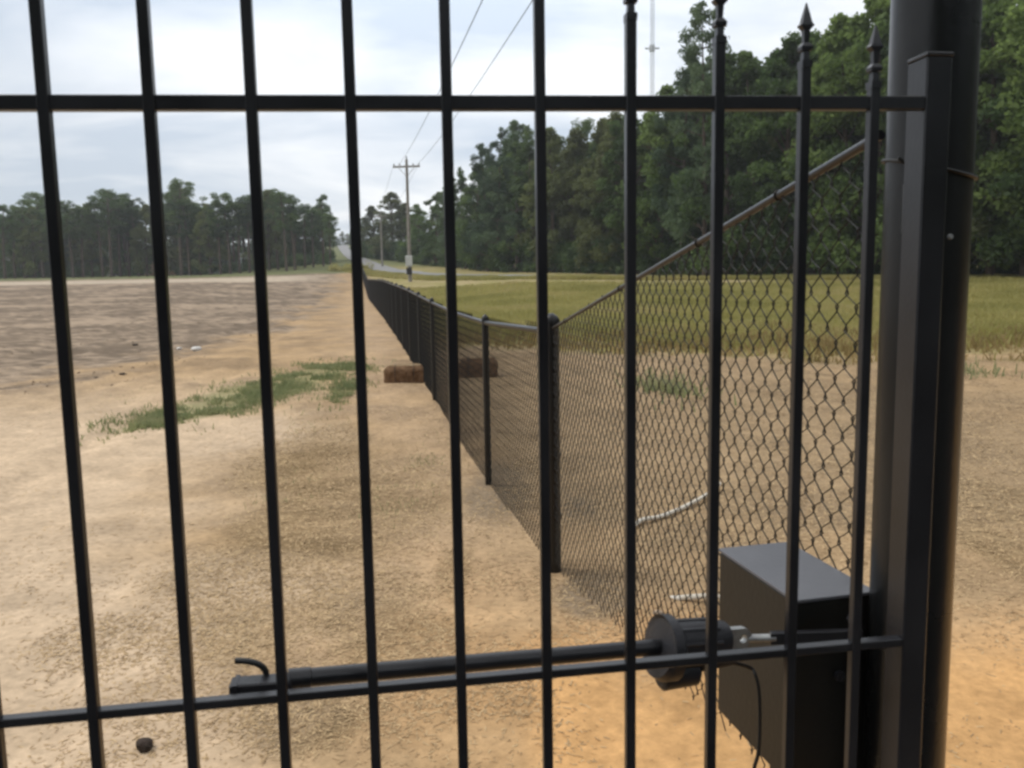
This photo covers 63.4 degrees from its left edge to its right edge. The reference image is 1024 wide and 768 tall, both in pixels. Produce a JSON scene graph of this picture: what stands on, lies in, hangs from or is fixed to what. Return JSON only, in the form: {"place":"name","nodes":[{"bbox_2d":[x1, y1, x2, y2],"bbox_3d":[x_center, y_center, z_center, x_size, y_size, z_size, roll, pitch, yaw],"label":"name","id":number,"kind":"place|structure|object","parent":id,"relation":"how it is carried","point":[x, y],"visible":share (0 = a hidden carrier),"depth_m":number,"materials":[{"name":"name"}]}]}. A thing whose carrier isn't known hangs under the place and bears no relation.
{"place":"outdoors","nodes":[
{"label":"outdoors","id":0,"kind":"place"},
{"bbox_2d":[338,245,526,275],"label":"road","id":1,"kind":"structure","parent":0,"point":[345,251],"depth_m":122.12,"materials":[{"name":"grey asphalt"}]},
{"bbox_2d":[0,0,1017,273],"label":"sky","id":2,"kind":"structure","parent":0,"point":[93,48],"materials":[{"name":"white"}]},
{"bbox_2d":[0,245,1023,767],"bbox_3d":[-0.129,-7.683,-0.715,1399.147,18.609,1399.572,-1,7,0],"label":"ground","id":3,"kind":"structure","parent":0,"point":[318,325],"depth_m":5.27,"materials":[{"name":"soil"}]},
{"bbox_2d":[0,204,26,278],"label":"pine tree","id":4,"kind":"object","parent":3,"relation":"on","point":[3,208],"visible":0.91,"depth_m":128.96,"materials":[{"name":"green plant"}]},
{"bbox_2d":[0,199,37,277],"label":"pine tree","id":5,"kind":"object","parent":3,"relation":"on","point":[20,210],"visible":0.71,"depth_m":129.35,"materials":[{"name":"green plant"}]},
{"bbox_2d":[8,205,49,273],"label":"broadleaf tree","id":6,"kind":"object","parent":3,"relation":"on","point":[38,266],"visible":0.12,"depth_m":144.25,"materials":[{"name":"green plant"}]},
{"bbox_2d":[21,191,45,277],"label":"pine tree","id":7,"kind":"object","parent":3,"relation":"on","point":[32,195],"visible":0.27,"depth_m":136.20,"materials":[{"name":"green plant"}]},
{"bbox_2d":[33,209,72,238],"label":"pine tree","id":8,"kind":"object","parent":3,"relation":"on","point":[63,223],"visible":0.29,"depth_m":125.76,"materials":[{"name":"green plant"}]},
{"bbox_2d":[60,200,88,277],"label":"pine tree","id":9,"kind":"object","parent":3,"relation":"on","point":[64,208],"visible":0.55,"depth_m":130.05,"materials":[{"name":"green plant"}]},
{"bbox_2d":[64,204,101,276],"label":"pine tree","id":10,"kind":"object","parent":3,"relation":"on","point":[77,207],"visible":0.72,"depth_m":131.41,"materials":[{"name":"green plant"}]},
{"bbox_2d":[68,204,117,276],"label":"broadleaf tree","id":11,"kind":"object","parent":3,"relation":"on","point":[88,248],"visible":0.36,"depth_m":136.08,"materials":[{"name":"green plant"}]},
{"bbox_2d":[74,202,114,276],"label":"pine tree","id":12,"kind":"object","parent":3,"relation":"on","point":[92,235],"visible":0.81,"depth_m":131.34,"materials":[{"name":"green plant"}]},
{"bbox_2d":[83,188,129,276],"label":"pine tree","id":13,"kind":"object","parent":3,"relation":"on","point":[119,204],"visible":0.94,"depth_m":131.43,"materials":[{"name":"green plant"}]},
{"bbox_2d":[99,193,133,276],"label":"pine tree","id":14,"kind":"object","parent":3,"relation":"on","point":[117,229],"visible":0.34,"depth_m":136.26,"materials":[{"name":"green plant"}]},
{"bbox_2d":[101,216,152,273],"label":"broadleaf tree","id":15,"kind":"object","parent":3,"relation":"on","point":[123,263],"visible":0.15,"depth_m":147.78,"materials":[{"name":"green plant"}]},
{"bbox_2d":[102,209,152,272],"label":"broadleaf tree","id":16,"kind":"object","parent":3,"relation":"on","point":[122,251],"visible":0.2,"depth_m":146.23,"materials":[{"name":"green plant"}]},
{"bbox_2d":[112,197,144,275],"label":"pine tree","id":17,"kind":"object","parent":3,"relation":"on","point":[129,204],"visible":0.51,"depth_m":136.64,"materials":[{"name":"green plant"}]},
{"bbox_2d":[107,217,152,274],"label":"broadleaf tree","id":18,"kind":"object","parent":3,"relation":"on","point":[114,250],"visible":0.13,"depth_m":147.14,"materials":[{"name":"green plant"}]},
{"bbox_2d":[114,207,147,275],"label":"pine tree","id":19,"kind":"object","parent":3,"relation":"on","point":[128,212],"visible":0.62,"depth_m":133.92,"materials":[{"name":"green plant"}]},
{"bbox_2d":[136,737,152,752],"bbox_3d":[-1.205,1.183,2.716,0.056,0.048,0.058,-1,7,0],"label":"dirt clod","id":20,"kind":"object","parent":3,"relation":"on","point":[144,744],"visible":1,"depth_m":2.70,"materials":[{"name":"brown soil"}]},
{"bbox_2d":[129,204,170,275],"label":"broadleaf tree","id":21,"kind":"object","parent":3,"relation":"on","point":[144,255],"visible":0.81,"depth_m":132.47,"materials":[{"name":"green plant"}]},
{"bbox_2d":[1,287,321,400],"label":"soil clods","id":22,"kind":"object","parent":3,"relation":"on","point":[119,337],"visible":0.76,"depth_m":21.39,"materials":[{"name":"brown soil"}]},
{"bbox_2d":[144,200,183,275],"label":"pine tree","id":23,"kind":"object","parent":3,"relation":"on","point":[166,206],"visible":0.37,"depth_m":139.08,"materials":[{"name":"green plant"}]},
{"bbox_2d":[0,252,335,278],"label":"clump scrub","id":24,"kind":"object","parent":3,"relation":"on","point":[225,267],"visible":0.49,"depth_m":144.00,"materials":[{"name":"green plant"}]},
{"bbox_2d":[1,222,337,277],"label":"clump undergrowth","id":25,"kind":"object","parent":3,"relation":"on","point":[326,242],"visible":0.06,"depth_m":152.75,"materials":[{"name":"green plant"}]},
{"bbox_2d":[148,187,204,274],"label":"broadleaf tree","id":26,"kind":"object","parent":3,"relation":"on","point":[173,264],"visible":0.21,"depth_m":144.86,"materials":[{"name":"green plant"}]},
{"bbox_2d":[163,177,207,275],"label":"pine tree","id":27,"kind":"object","parent":3,"relation":"on","point":[173,185],"visible":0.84,"depth_m":130.81,"materials":[{"name":"green plant"}]},
{"bbox_2d":[170,201,202,275],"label":"pine tree","id":28,"kind":"object","parent":3,"relation":"on","point":[184,205],"visible":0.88,"depth_m":130.37,"materials":[{"name":"green plant"}]},
{"bbox_2d":[171,222,205,274],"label":"pine tree","id":29,"kind":"object","parent":3,"relation":"on","point":[185,254],"visible":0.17,"depth_m":144.15,"materials":[{"name":"green plant"}]},
{"bbox_2d":[183,207,213,274],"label":"pine tree","id":30,"kind":"object","parent":3,"relation":"on","point":[190,218],"visible":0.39,"depth_m":131.96,"materials":[{"name":"green plant"}]},
{"bbox_2d":[188,203,233,274],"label":"broadleaf tree","id":31,"kind":"object","parent":3,"relation":"on","point":[210,254],"visible":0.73,"depth_m":129.28,"materials":[{"name":"green plant"}]},
{"bbox_2d":[201,192,237,273],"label":"pine tree","id":32,"kind":"object","parent":3,"relation":"on","point":[225,196],"visible":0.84,"depth_m":127.03,"materials":[{"name":"green plant"}]},
{"bbox_2d":[204,203,234,273],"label":"pine tree","id":33,"kind":"object","parent":3,"relation":"on","point":[216,232],"visible":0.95,"depth_m":127.38,"materials":[{"name":"green plant"}]},
{"bbox_2d":[197,217,243,269],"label":"broadleaf tree","id":34,"kind":"object","parent":3,"relation":"on","point":[206,258],"visible":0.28,"depth_m":147.59,"materials":[{"name":"green plant"}]},
{"bbox_2d":[216,203,241,266],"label":"pine tree","id":35,"kind":"object","parent":3,"relation":"on","point":[233,236],"visible":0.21,"depth_m":145.79,"materials":[{"name":"green plant"}]},
{"bbox_2d":[219,201,250,272],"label":"pine tree","id":36,"kind":"object","parent":3,"relation":"on","point":[241,233],"visible":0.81,"depth_m":128.26,"materials":[{"name":"green plant"}]},
{"bbox_2d":[78,353,395,445],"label":"green weeds","id":37,"kind":"object","parent":3,"relation":"on","point":[251,393],"visible":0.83,"depth_m":10.98,"materials":[{"name":"green plant"}]},
{"bbox_2d":[33,386,447,526],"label":"straw weeds","id":38,"kind":"object","parent":3,"relation":"on","point":[343,477],"visible":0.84,"depth_m":6.47,"materials":[{"name":"plant"}]},
{"bbox_2d":[226,195,268,234],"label":"pine tree","id":39,"kind":"object","parent":3,"relation":"on","point":[248,216],"visible":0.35,"depth_m":127.62,"materials":[{"name":"green plant"}]},
{"bbox_2d":[230,196,266,272],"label":"pine tree","id":40,"kind":"object","parent":3,"relation":"on","point":[241,211],"visible":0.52,"depth_m":128.77,"materials":[{"name":"green plant"}]},
{"bbox_2d":[240,189,289,269],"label":"broadleaf tree","id":41,"kind":"object","parent":3,"relation":"on","point":[270,246],"visible":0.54,"depth_m":132.92,"materials":[{"name":"green plant"}]},
{"bbox_2d":[263,188,287,269],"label":"pine tree","id":42,"kind":"object","parent":3,"relation":"on","point":[276,238],"visible":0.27,"depth_m":134.17,"materials":[{"name":"green plant"}]},
{"bbox_2d":[264,203,301,261],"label":"broadleaf tree","id":43,"kind":"object","parent":3,"relation":"on","point":[289,246],"visible":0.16,"depth_m":148.75,"materials":[{"name":"green plant"}]},
{"bbox_2d":[267,191,300,270],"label":"pine tree","id":44,"kind":"object","parent":3,"relation":"on","point":[285,200],"visible":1,"depth_m":122.66,"materials":[{"name":"green plant"}]},
{"bbox_2d":[265,196,310,269],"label":"pine tree","id":45,"kind":"object","parent":3,"relation":"on","point":[305,207],"visible":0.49,"depth_m":125.26,"materials":[{"name":"green plant"}]},
{"bbox_2d":[292,203,315,267],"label":"pine tree","id":46,"kind":"object","parent":3,"relation":"on","point":[298,224],"visible":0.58,"depth_m":133.76,"materials":[{"name":"green plant"}]},
{"bbox_2d":[290,218,319,256],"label":"broadleaf tree","id":47,"kind":"object","parent":3,"relation":"on","point":[307,248],"visible":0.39,"depth_m":149.56,"materials":[{"name":"green plant"}]},
{"bbox_2d":[300,208,324,266],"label":"pine tree","id":48,"kind":"object","parent":3,"relation":"on","point":[311,233],"visible":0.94,"depth_m":132.37,"materials":[{"name":"green plant"}]},
{"bbox_2d":[314,193,331,265],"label":"pine tree","id":49,"kind":"object","parent":3,"relation":"on","point":[321,200],"visible":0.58,"depth_m":134.59,"materials":[{"name":"green plant"}]},
{"bbox_2d":[321,213,340,266],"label":"pine tree","id":50,"kind":"object","parent":3,"relation":"on","point":[332,218],"visible":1,"depth_m":125.75,"materials":[{"name":"green plant"}]},
{"bbox_2d":[327,261,374,271],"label":"crest undergrowth","id":51,"kind":"object","parent":3,"relation":"on","point":[345,267],"visible":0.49,"depth_m":116.68,"materials":[{"name":"green plant"}]},
{"bbox_2d":[361,205,389,244],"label":"broadleaf tree","id":52,"kind":"object","parent":3,"relation":"on","point":[369,218],"visible":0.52,"depth_m":164.59,"materials":[{"name":"green plant"}]},
{"bbox_2d":[361,192,413,254],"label":"broadleaf tree","id":53,"kind":"object","parent":3,"relation":"on","point":[389,221],"visible":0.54,"depth_m":154.29,"materials":[{"name":"green plant"}]},
{"bbox_2d":[384,203,421,248],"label":"broadleaf tree","id":54,"kind":"object","parent":3,"relation":"on","point":[401,213],"visible":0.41,"depth_m":149.07,"materials":[{"name":"green plant"}]},
{"bbox_2d":[384,363,423,382],"bbox_3d":[-1.603,-0.167,12.414,0.633,0.277,0.381,-1,7,0],"label":"straw bale","id":55,"kind":"object","parent":3,"relation":"on","point":[404,373],"visible":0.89,"depth_m":12.26,"materials":[{"name":"brown"}]},
{"bbox_2d":[393,156,419,281],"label":"utility pole","id":56,"kind":"object","parent":3,"relation":"on","point":[408,261],"visible":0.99,"depth_m":72.70,"materials":[{"name":"brown wood"}]},
{"bbox_2d":[400,203,438,260],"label":"broadleaf tree","id":57,"kind":"object","parent":3,"relation":"on","point":[417,211],"visible":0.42,"depth_m":135.40,"materials":[{"name":"green plant"}]},
{"bbox_2d":[411,191,443,264],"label":"broadleaf tree","id":58,"kind":"object","parent":3,"relation":"on","point":[435,209],"visible":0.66,"depth_m":124.34,"materials":[{"name":"green plant"}]},
{"bbox_2d":[430,188,463,257],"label":"pine tree","id":59,"kind":"object","parent":3,"relation":"on","point":[441,242],"visible":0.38,"depth_m":114.49,"materials":[{"name":"green plant"}]},
{"bbox_2d":[442,167,475,268],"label":"pine tree","id":60,"kind":"object","parent":3,"relation":"on","point":[461,181],"visible":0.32,"depth_m":108.34,"materials":[{"name":"green plant"}]},
{"bbox_2d":[455,165,496,268],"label":"broadleaf tree","id":61,"kind":"object","parent":3,"relation":"on","point":[468,192],"visible":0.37,"depth_m":102.70,"materials":[{"name":"green plant"}]},
{"bbox_2d":[459,356,497,377],"bbox_3d":[-0.526,-0.271,12.815,0.613,0.327,0.436,-1,7,0],"label":"straw bale","id":62,"kind":"object","parent":3,"relation":"on","point":[477,365],"visible":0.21,"depth_m":12.64,"materials":[{"name":"brown"}]},
{"bbox_2d":[461,143,505,270],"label":"pine tree","id":63,"kind":"object","parent":3,"relation":"on","point":[482,150],"visible":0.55,"depth_m":98.20,"materials":[{"name":"green plant"}]},
{"bbox_2d":[468,126,522,271],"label":"pine tree","id":64,"kind":"object","parent":3,"relation":"on","point":[499,188],"visible":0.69,"depth_m":95.50,"materials":[{"name":"green plant"}]},
{"bbox_2d":[471,120,550,271],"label":"pine tree","id":65,"kind":"object","parent":3,"relation":"on","point":[514,127],"visible":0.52,"depth_m":92.39,"materials":[{"name":"green plant"}]},
{"bbox_2d":[496,152,555,270],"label":"broadleaf tree","id":66,"kind":"object","parent":3,"relation":"on","point":[521,212],"visible":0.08,"depth_m":98.79,"materials":[{"name":"green plant"}]},
{"bbox_2d":[496,124,559,261],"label":"pine tree","id":67,"kind":"object","parent":3,"relation":"on","point":[527,148],"visible":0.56,"depth_m":89.53,"materials":[{"name":"green plant"}]},
{"bbox_2d":[514,126,577,272],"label":"broadleaf tree","id":68,"kind":"object","parent":3,"relation":"on","point":[553,145],"visible":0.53,"depth_m":86.29,"materials":[{"name":"green plant"}]},
{"bbox_2d":[527,127,603,271],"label":"broadleaf tree","id":69,"kind":"object","parent":3,"relation":"on","point":[577,146],"visible":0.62,"depth_m":83.69,"materials":[{"name":"green plant"}]},
{"bbox_2d":[559,117,597,271],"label":"pine tree","id":70,"kind":"object","parent":3,"relation":"on","point":[586,127],"visible":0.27,"depth_m":86.27,"materials":[{"name":"green plant"}]},
{"bbox_2d":[567,117,619,272],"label":"broadleaf tree","id":71,"kind":"object","parent":3,"relation":"on","point":[597,135],"visible":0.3,"depth_m":80.65,"materials":[{"name":"green plant"}]},
{"bbox_2d":[576,112,655,272],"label":"broadleaf tree","id":72,"kind":"object","parent":3,"relation":"on","point":[599,164],"visible":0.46,"depth_m":76.40,"materials":[{"name":"green plant"}]},
{"bbox_2d":[362,130,884,767],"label":"chain link fence","id":73,"kind":"object","parent":3,"relation":"on","point":[408,316],"visible":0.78,"depth_m":3.30,"materials":[{"name":"black metal"}]},
{"bbox_2d":[590,115,664,273],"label":"broadleaf tree","id":74,"kind":"object","parent":3,"relation":"on","point":[608,159],"visible":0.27,"depth_m":73.41,"materials":[{"name":"green plant"}]},
{"bbox_2d":[645,0,658,113],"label":"radio mast","id":75,"kind":"object","parent":3,"relation":"on","point":[652,48],"visible":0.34,"depth_m":230.31,"materials":[{"name":"grey metal"}]},
{"bbox_2d":[615,83,696,261],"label":"broadleaf tree","id":76,"kind":"object","parent":3,"relation":"on","point":[649,131],"visible":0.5,"depth_m":68.74,"materials":[{"name":"green plant"}]},
{"bbox_2d":[637,70,709,249],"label":"broadleaf tree","id":77,"kind":"object","parent":3,"relation":"on","point":[647,219],"visible":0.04,"depth_m":73.04,"materials":[{"name":"green plant"}]},
{"bbox_2d":[636,482,720,600],"bbox_3d":[0.998,0.910,5.043,0.605,0.128,2.319,1,7,12],"label":"conduit","id":78,"kind":"object","parent":3,"relation":"on","point":[693,596],"visible":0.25,"depth_m":5.28,"materials":[{"name":"white plastic"}]},
{"bbox_2d":[649,57,710,273],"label":"pine tree","id":79,"kind":"object","parent":3,"relation":"on","point":[666,169],"visible":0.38,"depth_m":66.69,"materials":[{"name":"green plant"}]},
{"bbox_2d":[344,269,1023,363],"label":"hay grass","id":80,"kind":"structure","parent":3,"relation":"on","point":[996,297],"depth_m":28.29,"materials":[{"name":"green plant"}]},
{"bbox_2d":[361,222,1019,275],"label":"wood undergrowth","id":81,"kind":"object","parent":3,"relation":"on","point":[500,260],"visible":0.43,"depth_m":76.03,"materials":[{"name":"green plant"}]},
{"bbox_2d":[676,55,711,236],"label":"pine tree","id":82,"kind":"object","parent":3,"relation":"on","point":[708,65],"visible":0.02,"depth_m":75.97,"materials":[{"name":"green plant"}]},
{"bbox_2d":[661,0,747,274],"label":"pine tree","id":83,"kind":"object","parent":3,"relation":"on","point":[701,83],"visible":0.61,"depth_m":62.23,"materials":[{"name":"green plant"}]},
{"bbox_2d":[669,50,784,274],"bbox_3d":[16.473,-16.365,62.042,9.134,17.127,8.916,-5,8,-28],"label":"broadleaf tree","id":84,"kind":"object","parent":3,"relation":"on","point":[730,61],"visible":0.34,"depth_m":61.21,"materials":[{"name":"green plant"}]},
{"bbox_2d":[672,78,784,273],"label":"broadleaf tree","id":85,"kind":"object","parent":3,"relation":"on","point":[754,88],"visible":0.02,"depth_m":67.99,"materials":[{"name":"green plant"}]},
{"bbox_2d":[707,50,794,274],"bbox_3d":[18.436,-16.254,61.679,7.794,16.970,8.419,-2,7,-11],"label":"broadleaf tree","id":86,"kind":"object","parent":3,"relation":"on","point":[748,65],"visible":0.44,"depth_m":60.12,"materials":[{"name":"green plant"}]},
{"bbox_2d":[729,31,840,273],"bbox_3d":[19.717,-16.070,59.047,8.829,17.348,8.456,1,7,17],"label":"broadleaf tree","id":87,"kind":"object","parent":3,"relation":"on","point":[776,72],"visible":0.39,"depth_m":57.81,"materials":[{"name":"green plant"}]},
{"bbox_2d":[718,542,868,767],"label":"control box","id":88,"kind":"object","parent":3,"relation":"on","point":[752,587],"visible":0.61,"depth_m":1.44,"materials":[{"name":"grey plastic"}]},
{"bbox_2d":[758,94,852,231],"bbox_3d":[24.115,-17.516,65.487,10.174,18.148,11.521,2,8,25],"label":"broadleaf tree","id":89,"kind":"object","parent":3,"relation":"on","point":[774,141],"visible":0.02,"depth_m":64.46,"materials":[{"name":"green plant"}]},
{"bbox_2d":[750,28,864,274],"bbox_3d":[21.703,-15.822,57.353,10.017,17.318,10.262,1,7,19],"label":"broadleaf tree","id":90,"kind":"object","parent":3,"relation":"on","point":[785,117],"visible":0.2,"depth_m":55.90,"materials":[{"name":"green plant"}]},
{"bbox_2d":[613,357,1022,412],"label":"roadside weeds","id":91,"kind":"object","parent":3,"relation":"on","point":[662,386],"visible":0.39,"depth_m":11.43,"materials":[{"name":"green plant"}]},
{"bbox_2d":[780,12,885,273],"bbox_3d":[22.290,-15.457,54.934,8.584,17.303,7.947,3,8,27],"label":"broadleaf tree","id":92,"kind":"object","parent":3,"relation":"on","point":[830,40],"visible":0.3,"depth_m":53.58,"materials":[{"name":"green plant"}]},
{"bbox_2d":[795,0,890,274],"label":"broadleaf tree","id":93,"kind":"object","parent":3,"relation":"on","point":[855,56],"visible":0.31,"depth_m":51.76,"materials":[{"name":"green plant"}]},
{"bbox_2d":[821,34,998,271],"bbox_3d":[24.658,-15.581,49.926,11.272,19.022,11.003,2,7,21],"label":"broadleaf tree","id":94,"kind":"object","parent":3,"relation":"on","point":[843,178],"visible":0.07,"depth_m":51.87,"materials":[{"name":"green plant"}]},
{"bbox_2d":[834,49,1001,205],"bbox_3d":[27.785,-17.084,57.076,12.609,19.817,12.917,0,7,11],"label":"broadleaf tree","id":95,"kind":"object","parent":3,"relation":"on","point":[857,136],"visible":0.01,"depth_m":55.95,"materials":[{"name":"green plant"}]},
{"bbox_2d":[863,0,982,767],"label":"gate post","id":96,"kind":"object","parent":3,"relation":"on","point":[918,27],"visible":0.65,"depth_m":1.28,"materials":[{"name":"black metal"}]},
{"bbox_2d":[0,0,953,767],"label":"gate","id":97,"kind":"structure","parent":96,"relation":"attached to","point":[924,104],"depth_m":1.11,"materials":[{"name":"black metal"}]},
{"bbox_2d":[229,613,884,767],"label":"gate operator","id":98,"kind":"object","parent":96,"relation":"attached to","point":[667,634],"visible":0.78,"depth_m":1.27,"materials":[{"name":"black paint"}]},
{"bbox_2d":[876,23,1022,264],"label":"broadleaf tree","id":99,"kind":"object","parent":3,"relation":"on","point":[978,220],"visible":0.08,"depth_m":46.12,"materials":[{"name":"green plant"}]},
{"bbox_2d":[970,0,1023,275],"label":"broadleaf tree","id":100,"kind":"object","parent":3,"relation":"on","point":[1016,85],"visible":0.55,"depth_m":43.56,"materials":[{"name":"green plant"}]},
{"bbox_2d":[971,0,1023,275],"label":"broadleaf tree","id":101,"kind":"object","parent":3,"relation":"on","point":[993,14],"visible":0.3,"depth_m":44.79,"materials":[{"name":"green plant"}]},
{"bbox_2d":[972,56,1023,273],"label":"broadleaf tree","id":102,"kind":"object","parent":3,"relation":"on","point":[995,244],"visible":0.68,"depth_m":43.67,"materials":[{"name":"green plant"}]},
{"bbox_2d":[429,310,1023,364],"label":"dry grass","id":103,"kind":"structure","parent":0,"point":[830,345],"depth_m":16.39,"materials":[{"name":"plant"}]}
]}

